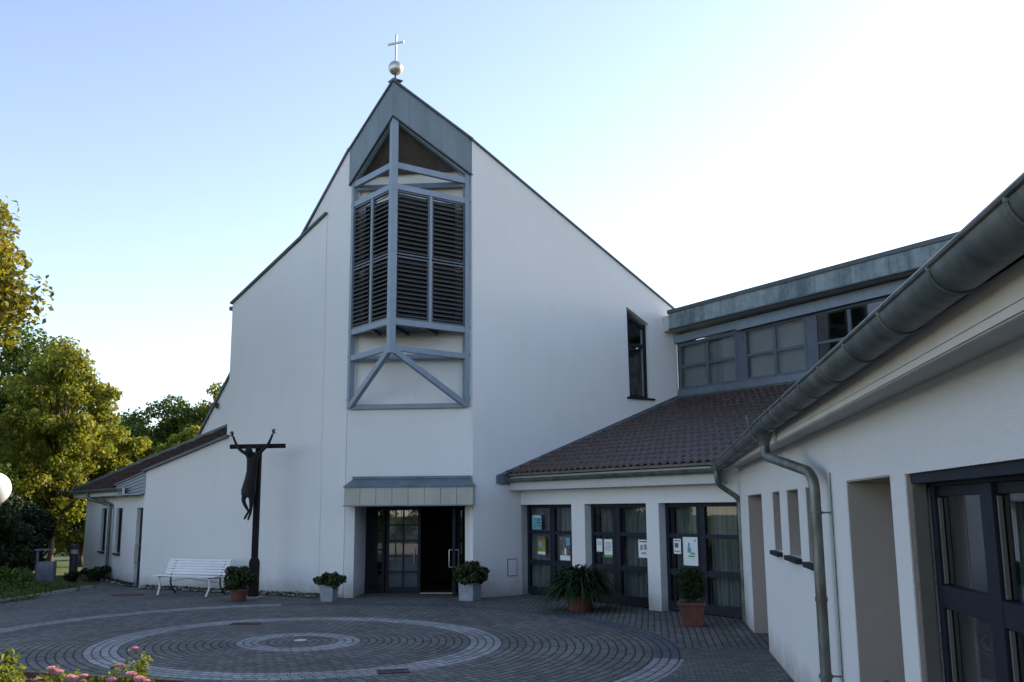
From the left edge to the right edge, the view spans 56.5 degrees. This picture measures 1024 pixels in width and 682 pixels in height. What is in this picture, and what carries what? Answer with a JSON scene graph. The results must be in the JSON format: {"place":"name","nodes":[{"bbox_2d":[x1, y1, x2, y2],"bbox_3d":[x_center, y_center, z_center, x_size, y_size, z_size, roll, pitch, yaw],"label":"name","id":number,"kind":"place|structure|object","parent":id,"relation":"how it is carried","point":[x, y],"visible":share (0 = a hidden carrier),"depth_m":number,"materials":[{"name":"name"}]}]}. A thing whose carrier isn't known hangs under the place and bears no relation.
{"place":"outdoors","nodes":[
{"label":"outdoors","id":0,"kind":"place"},
{"bbox_2d":[2,584,82,601],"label":"bed soil","id":1,"kind":"structure","parent":0,"point":[44,589],"depth_m":24.39,"materials":[{"name":"brown soil"}]},
{"bbox_2d":[0,504,35,568],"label":"evergreen shrub","id":2,"kind":"object","parent":1,"relation":"on","point":[12,526],"visible":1,"depth_m":26.24,"materials":[{"name":"green plant"}]},
{"bbox_2d":[0,566,35,590],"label":"shrub","id":3,"kind":"object","parent":1,"relation":"on","point":[18,575],"visible":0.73,"depth_m":24.41,"materials":[{"name":"green plant"}]},
{"bbox_2d":[0,195,53,352],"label":"maple tree","id":4,"kind":"object","parent":1,"relation":"on","point":[13,300],"visible":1,"depth_m":20.94,"materials":[{"name":"green plant"}]},
{"bbox_2d":[0,579,89,603],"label":"ground cover","id":5,"kind":"object","parent":1,"relation":"on","point":[31,588],"visible":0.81,"depth_m":23.56,"materials":[{"name":"green plant"}]},
{"bbox_2d":[34,549,56,582],"bbox_3d":[-12.911,6.279,26.316,0.550,1.050,0.320,1,-10,-10],"label":"litter bin","id":6,"kind":"object","parent":1,"relation":"on","point":[44,570],"visible":0.84,"depth_m":26.18,"materials":[{"name":"grey metal"}]},
{"bbox_2d":[13,524,98,587],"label":"ground","id":7,"kind":"structure","parent":0,"point":[62,567],"depth_m":32.68,"materials":[{"name":"green plant"}]},
{"bbox_2d":[0,439,21,493],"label":"broadleaf tree","id":8,"kind":"object","parent":7,"relation":"on","point":[8,465],"visible":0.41,"depth_m":32.27,"materials":[{"name":"green plant"}]},
{"bbox_2d":[0,493,33,570],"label":"evergreen shrub","id":9,"kind":"object","parent":7,"relation":"on","point":[15,502],"visible":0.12,"depth_m":30.88,"materials":[{"name":"green plant"}]},
{"bbox_2d":[4,504,57,572],"bbox_3d":[-14.922,6.204,29.399,1.567,2.337,1.834,3,-10,-18],"label":"evergreen shrub","id":10,"kind":"object","parent":7,"relation":"on","point":[41,521],"visible":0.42,"depth_m":29.30,"materials":[{"name":"green plant"}]},
{"bbox_2d":[0,585,93,602],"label":"kerb","id":11,"kind":"structure","parent":7,"relation":"on","point":[64,591],"depth_m":23.65,"materials":[{"name":"stone"}]},
{"bbox_2d":[13,492,81,560],"bbox_3d":[-18.645,7.184,37.204,3.396,3.214,2.807,-7,-12,33],"label":"evergreen shrub","id":12,"kind":"object","parent":7,"relation":"on","point":[42,552],"visible":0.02,"depth_m":37.08,"materials":[{"name":"green plant"}]},
{"bbox_2d":[0,322,106,499],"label":"broadleaf tree","id":13,"kind":"object","parent":7,"relation":"on","point":[25,352],"visible":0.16,"depth_m":38.87,"materials":[{"name":"green plant"}]},
{"bbox_2d":[0,337,131,560],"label":"broadleaf tree","id":14,"kind":"object","parent":7,"relation":"on","point":[67,435],"visible":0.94,"depth_m":34.69,"materials":[{"name":"green plant"}]},
{"bbox_2d":[54,494,86,566],"bbox_3d":[-16.206,7.023,36.226,2.203,3.123,1.759,0,-10,0],"label":"hazel shrub","id":15,"kind":"object","parent":7,"relation":"on","point":[74,536],"visible":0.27,"depth_m":35.80,"materials":[{"name":"green plant"}]},
{"bbox_2d":[69,544,78,580],"bbox_3d":[-13.104,6.625,28.498,0.240,1.070,0.240,0,-10,0],"label":"bollard light","id":16,"kind":"object","parent":7,"relation":"on","point":[73,559],"visible":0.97,"depth_m":28.44,"materials":[{"name":"black metal"}]},
{"bbox_2d":[87,436,146,480],"bbox_3d":[-15.376,6.302,37.667,3.116,5.080,3.593,7,-12,-35],"label":"broadleaf tree","id":17,"kind":"object","parent":7,"relation":"on","point":[130,446],"visible":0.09,"depth_m":37.57,"materials":[{"name":"green plant"}]},
{"bbox_2d":[101,413,151,433],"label":"tree","id":18,"kind":"object","parent":7,"relation":"on","point":[124,423],"visible":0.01,"depth_m":73.74,"materials":[{"name":"green plant"}]},
{"bbox_2d":[120,436,164,462],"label":"tree","id":19,"kind":"object","parent":7,"relation":"on","point":[149,451],"visible":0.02,"depth_m":49.44,"materials":[{"name":"green plant"}]},
{"bbox_2d":[111,407,177,447],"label":"tree","id":20,"kind":"object","parent":7,"relation":"on","point":[137,427],"visible":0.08,"depth_m":68.88,"materials":[{"name":"green plant"}]},
{"bbox_2d":[146,394,204,441],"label":"tree","id":21,"kind":"object","parent":7,"relation":"on","point":[185,417],"visible":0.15,"depth_m":70.05,"materials":[{"name":"green plant"}]},
{"bbox_2d":[155,425,200,451],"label":"tree","id":22,"kind":"object","parent":7,"relation":"on","point":[188,433],"visible":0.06,"depth_m":49.57,"materials":[{"name":"green plant"}]},
{"bbox_2d":[191,381,221,425],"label":"tree","id":23,"kind":"object","parent":7,"relation":"on","point":[215,392],"visible":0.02,"depth_m":74.32,"materials":[{"name":"green plant"}]},
{"bbox_2d":[204,386,220,416],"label":"tree","id":24,"kind":"object","parent":7,"relation":"on","point":[208,407],"depth_m":70.73,"materials":[{"name":"green plant"}]},
{"bbox_2d":[140,34,693,597],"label":"church building","id":25,"kind":"structure","parent":7,"relation":"on","point":[440,322],"depth_m":23.49,"materials":[{"name":"paint"}]},
{"bbox_2d":[366,508,385,591],"bbox_3d":[-3.349,5.136,23.466,0.450,2.040,0.060,-1,-10,5],"label":"side window","id":26,"kind":"structure","parent":25,"relation":"in","point":[383,529],"depth_m":23.43,"materials":[{"name":"grey metal"}]},
{"bbox_2d":[385,507,420,591],"bbox_3d":[-2.668,5.119,23.396,0.860,2.040,0.196,-1,-10,5],"label":"entrance door","id":27,"kind":"structure","parent":25,"relation":"in","point":[403,524],"depth_m":23.45,"materials":[{"name":"grey glass"}]},
{"bbox_2d":[449,508,458,595],"bbox_3d":[-1.376,5.021,22.833,0.244,2.020,0.852,0,-10,0],"label":"open entrance door","id":28,"kind":"structure","parent":25,"relation":"in","point":[453,549],"depth_m":22.48,"materials":[{"name":"grey metal"}]},
{"bbox_2d":[457,507,464,591],"bbox_3d":[-1.162,5.088,23.282,0.360,2.040,0.060,-1,-10,5],"label":"side window","id":29,"kind":"structure","parent":25,"relation":"in","point":[458,508],"depth_m":23.33,"materials":[{"name":"grey metal"}]},
{"bbox_2d":[507,559,516,575],"bbox_3d":[0.008,5.348,22.520,0.270,0.394,0.022,7,-12,-34],"label":"notice panel","id":30,"kind":"object","parent":25,"relation":"attached to","point":[511,567],"visible":1,"depth_m":22.50,"materials":[{"name":"metal"}]},
{"bbox_2d":[627,315,654,400],"bbox_3d":[3.414,0.397,25.940,0.970,2.420,0.260,7,-12,-34],"label":"window","id":31,"kind":"structure","parent":25,"relation":"in","point":[642,327],"depth_m":26.11,"materials":[{"name":"black metal"}]},
{"bbox_2d":[496,231,958,617],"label":"link building","id":32,"kind":"structure","parent":7,"relation":"on","point":[754,353],"depth_m":21.62,"materials":[{"name":"white concrete"}]},
{"bbox_2d":[532,515,541,529],"bbox_3d":[0.587,4.301,22.631,0.007,0.340,0.380,7,-12,-34],"label":"poster","id":33,"kind":"object","parent":32,"relation":"attached to","point":[537,522],"visible":1,"depth_m":22.62,"materials":[{"name":"blue paper"}]},
{"bbox_2d":[538,536,545,554],"bbox_3d":[0.694,4.802,22.393,0.007,0.410,0.300,7,-12,-34],"label":"poster","id":34,"kind":"object","parent":32,"relation":"attached to","point":[541,546],"visible":1,"depth_m":22.38,"materials":[{"name":"yellow paper"}]},
{"bbox_2d":[527,504,571,597],"bbox_3d":[1.034,4.853,22.151,0.293,2.088,1.945,7,-12,-34],"label":"window","id":35,"kind":"structure","parent":32,"relation":"in","point":[550,513],"depth_m":22.41,"materials":[{"name":"grey glass"}]},
{"bbox_2d":[559,536,570,560],"bbox_3d":[1.204,4.711,21.668,0.007,0.530,0.400,7,-12,-34],"label":"poster","id":36,"kind":"object","parent":32,"relation":"attached to","point":[565,548],"visible":1,"depth_m":21.66,"materials":[{"name":"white paper"}]},
{"bbox_2d":[596,539,602,551],"bbox_3d":[1.898,4.435,20.705,0.007,0.270,0.190,7,-12,-34],"label":"poster","id":37,"kind":"object","parent":32,"relation":"attached to","point":[599,545],"visible":1,"depth_m":20.70,"materials":[{"name":"white paper"}]},
{"bbox_2d":[604,539,612,556],"bbox_3d":[2.064,4.446,20.461,0.009,0.380,0.270,7,-12,-34],"label":"poster","id":38,"kind":"object","parent":32,"relation":"attached to","point":[608,551],"visible":1,"depth_m":20.46,"materials":[{"name":"white paper"}]},
{"bbox_2d":[591,503,648,607],"bbox_3d":[2.421,4.499,20.196,0.292,2.088,1.970,7,-12,-34],"label":"window","id":39,"kind":"structure","parent":32,"relation":"in","point":[635,579],"depth_m":20.22,"materials":[{"name":"grey glass"}]},
{"bbox_2d":[638,540,646,557],"bbox_3d":[2.698,4.265,19.574,0.007,0.360,0.300,7,-12,-34],"label":"poster","id":40,"kind":"object","parent":32,"relation":"attached to","point":[642,547],"visible":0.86,"depth_m":19.59,"materials":[{"name":"white paper"}]},
{"bbox_2d":[673,539,680,553],"bbox_3d":[3.259,4.048,18.796,0.006,0.290,0.200,7,-12,-34],"label":"poster","id":41,"kind":"object","parent":32,"relation":"attached to","point":[677,546],"visible":1,"depth_m":18.79,"materials":[{"name":"white paper"}]},
{"bbox_2d":[683,537,697,565],"bbox_3d":[3.462,4.080,18.495,0.007,0.540,0.390,7,-12,-34],"label":"poster","id":42,"kind":"object","parent":32,"relation":"attached to","point":[690,550],"visible":1,"depth_m":18.49,"materials":[{"name":"white paper"}]},
{"bbox_2d":[665,502,741,617],"bbox_3d":[3.800,4.147,18.254,0.294,2.088,2.115,7,-12,-34],"label":"glass door","id":43,"kind":"structure","parent":32,"relation":"in","point":[692,519],"depth_m":18.22,"materials":[{"name":"grey glass"}]},
{"bbox_2d":[679,331,737,389],"bbox_3d":[5.338,0.566,25.775,0.170,1.372,2.080,7,-12,-34],"label":"clerestory window","id":44,"kind":"structure","parent":32,"relation":"in","point":[709,361],"depth_m":25.77,"materials":[{"name":"glass"}]},
{"bbox_2d":[744,315,807,380],"bbox_3d":[6.649,0.203,23.933,0.170,1.429,1.940,7,-12,-34],"label":"clerestory window","id":45,"kind":"structure","parent":32,"relation":"in","point":[777,348],"depth_m":23.93,"materials":[{"name":"glass"}]},
{"bbox_2d":[814,296,884,361],"bbox_3d":[7.863,-0.152,22.132,0.060,1.485,1.940,7,-12,-34],"label":"clerestory window","id":46,"kind":"structure","parent":32,"relation":"in","point":[849,315],"depth_m":22.44,"materials":[{"name":"metal"}]},
{"bbox_2d":[0,579,793,681],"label":"courtyard pavement","id":47,"kind":"structure","parent":0,"point":[189,636],"depth_m":14.94,"materials":[{"name":"grey stone"}]},
{"bbox_2d":[0,473,11,502],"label":"globe lamp","id":48,"kind":"object","parent":47,"relation":"on","point":[5,487],"visible":1,"depth_m":11.82,"materials":[{"name":"white glass"}]},
{"bbox_2d":[0,645,21,681],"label":"rose bush","id":49,"kind":"object","parent":47,"relation":"on","point":[7,675],"visible":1,"depth_m":4.96,"materials":[{"name":"green plant"}]},
{"bbox_2d":[10,663,60,681],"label":"rose bush","id":50,"kind":"object","parent":47,"relation":"on","point":[22,677],"visible":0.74,"depth_m":5.12,"materials":[{"name":"green plant"}]},
{"bbox_2d":[30,665,82,681],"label":"rose bush","id":51,"kind":"object","parent":47,"relation":"on","point":[56,671],"visible":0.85,"depth_m":5.05,"materials":[{"name":"pink plant"}]},
{"bbox_2d":[58,672,108,681],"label":"rose bush","id":52,"kind":"object","parent":47,"relation":"on","point":[73,677],"visible":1,"depth_m":5.05,"materials":[{"name":"pink plant"}]},
{"bbox_2d":[63,565,111,581],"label":"shrub","id":53,"kind":"object","parent":47,"relation":"on","point":[97,573],"visible":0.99,"depth_m":28.02,"materials":[{"name":"green plant"}]},
{"bbox_2d":[0,670,182,681],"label":"flower bed","id":54,"kind":"object","parent":47,"relation":"on","point":[30,674],"visible":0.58,"depth_m":6.81,"materials":[{"name":"brown soil"}]},
{"bbox_2d":[111,593,144,595],"bbox_3d":[-9.377,6.196,23.289,0.760,0.012,0.756,0,-10,0],"label":"manhole cover","id":55,"kind":"object","parent":47,"relation":"on","point":[130,594],"visible":1,"depth_m":23.29,"materials":[{"name":"metal"}]},
{"bbox_2d":[106,646,153,681],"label":"rose bush","id":56,"kind":"object","parent":47,"relation":"on","point":[115,675],"visible":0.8,"depth_m":5.11,"materials":[{"name":"green plant"}]},
{"bbox_2d":[125,671,164,681],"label":"rose bush","id":57,"kind":"object","parent":47,"relation":"on","point":[133,676],"visible":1,"depth_m":4.96,"materials":[{"name":"pink plant"}]},
{"bbox_2d":[69,424,226,586],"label":"annexe building","id":58,"kind":"structure","parent":47,"relation":"on","point":[113,536],"depth_m":28.34,"materials":[{"name":"white paint"}]},
{"bbox_2d":[97,508,106,552],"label":"narrow window","id":59,"kind":"structure","parent":58,"relation":"in","point":[105,510],"depth_m":29.93,"materials":[{"name":"black glass"}]},
{"bbox_2d":[112,508,122,555],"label":"narrow window","id":60,"kind":"structure","parent":58,"relation":"in","point":[121,509],"depth_m":28.32,"materials":[{"name":"black glass"}]},
{"bbox_2d":[134,508,142,584],"bbox_3d":[-10.219,5.641,26.203,0.203,2.090,0.650,7,-12,-34],"label":"side door","id":61,"kind":"structure","parent":58,"relation":"in","point":[141,518],"depth_m":26.38,"materials":[{"name":"black metal"}]},
{"bbox_2d":[151,558,232,596],"bbox_3d":[-7.813,5.763,23.238,1.950,0.854,0.675,-5,-11,24],"label":"garden bench","id":62,"kind":"object","parent":47,"relation":"on","point":[199,569],"visible":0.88,"depth_m":23.34,"materials":[{"name":"white paint"}]},
{"bbox_2d":[81,574,319,596],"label":"pebbles","id":63,"kind":"object","parent":47,"relation":"on","point":[187,589],"visible":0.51,"depth_m":24.19,"materials":[{"name":"gravel"}]},
{"bbox_2d":[78,571,337,596],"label":"weeds","id":64,"kind":"object","parent":47,"relation":"on","point":[186,587],"visible":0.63,"depth_m":24.25,"materials":[{"name":"green plant"}]},
{"bbox_2d":[223,566,258,601],"bbox_3d":[-6.195,5.468,21.540,0.803,0.793,0.942,6,-12,-33],"label":"potted plant","id":65,"kind":"object","parent":47,"relation":"on","point":[237,583],"visible":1,"depth_m":21.34,"materials":[{"name":"green plant"}]},
{"bbox_2d":[229,622,261,624],"bbox_3d":[-4.785,5.079,17.134,0.520,0.011,0.300,0,-10,-5],"label":"drain cover","id":66,"kind":"object","parent":47,"relation":"on","point":[244,623],"visible":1,"depth_m":17.12,"materials":[{"name":"metal"}]},
{"bbox_2d":[230,429,285,598],"bbox_3d":[-6.076,4.053,22.537,1.376,3.928,0.670,0,-10,0],"label":"crucifix","id":67,"kind":"object","parent":47,"relation":"on","point":[251,488],"visible":1,"depth_m":22.50,"materials":[{"name":"brown metal"}]},
{"bbox_2d":[313,571,346,601],"bbox_3d":[-4.093,5.486,21.340,0.781,0.658,0.646,0,-10,0],"label":"potted plant","id":68,"kind":"object","parent":47,"relation":"on","point":[328,584],"visible":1,"depth_m":21.17,"materials":[{"name":"green plant"}]},
{"bbox_2d":[376,668,409,673],"bbox_3d":[-1.491,4.144,11.964,0.400,0.011,0.280,2,-10,-12],"label":"drain cover","id":69,"kind":"object","parent":47,"relation":"on","point":[390,672],"visible":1,"depth_m":11.93,"materials":[{"name":"metal"}]},
{"bbox_2d":[452,560,489,600],"bbox_3d":[-0.953,5.359,21.357,0.834,0.871,1.015,3,-10,-17],"label":"potted plant","id":70,"kind":"object","parent":47,"relation":"on","point":[471,577],"visible":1,"depth_m":21.16,"materials":[{"name":"green plant"}]},
{"bbox_2d":[536,562,627,611],"bbox_3d":[1.379,4.896,19.055,1.968,0.952,1.906,0,-10,0],"label":"potted plant","id":71,"kind":"object","parent":47,"relation":"on","point":[581,588],"visible":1,"depth_m":18.72,"materials":[{"name":"green plant"}]},
{"bbox_2d":[676,566,707,626],"bbox_3d":[3.121,4.400,16.484,0.549,1.012,0.543,-2,-10,7],"label":"potted plant","id":72,"kind":"object","parent":47,"relation":"on","point":[690,580],"visible":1,"depth_m":16.34,"materials":[{"name":"green plant"}]},
{"bbox_2d":[710,172,1023,681],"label":"side building","id":73,"kind":"structure","parent":47,"relation":"on","point":[875,457],"depth_m":5.90,"materials":[{"name":"white paint"}]},
{"bbox_2d":[770,550,782,556],"bbox_3d":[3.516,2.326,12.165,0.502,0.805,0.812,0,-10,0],"label":"window sill","id":74,"kind":"structure","parent":73,"relation":"in","point":[776,553],"depth_m":11.90,"materials":[{"name":"grey stone"}]},
{"bbox_2d":[784,555,801,563],"bbox_3d":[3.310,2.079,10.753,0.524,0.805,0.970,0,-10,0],"label":"window sill","id":75,"kind":"structure","parent":73,"relation":"in","point":[795,560],"depth_m":10.48,"materials":[{"name":"grey stone"}]},
{"bbox_2d":[802,562,813,570],"bbox_3d":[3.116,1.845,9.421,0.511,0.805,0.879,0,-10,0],"label":"window sill","id":76,"kind":"structure","parent":73,"relation":"in","point":[809,565],"depth_m":9.44,"materials":[{"name":"grey stone"}]},
{"bbox_2d":[927,475,1023,681],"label":"terrace door","id":77,"kind":"structure","parent":73,"relation":"in","point":[1001,498],"depth_m":4.96,"materials":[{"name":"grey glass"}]},
{"bbox_2d":[0,0,1023,434],"label":"sky","id":78,"kind":"structure","parent":0,"point":[157,157],"materials":[{"name":"blue"}]}
]}

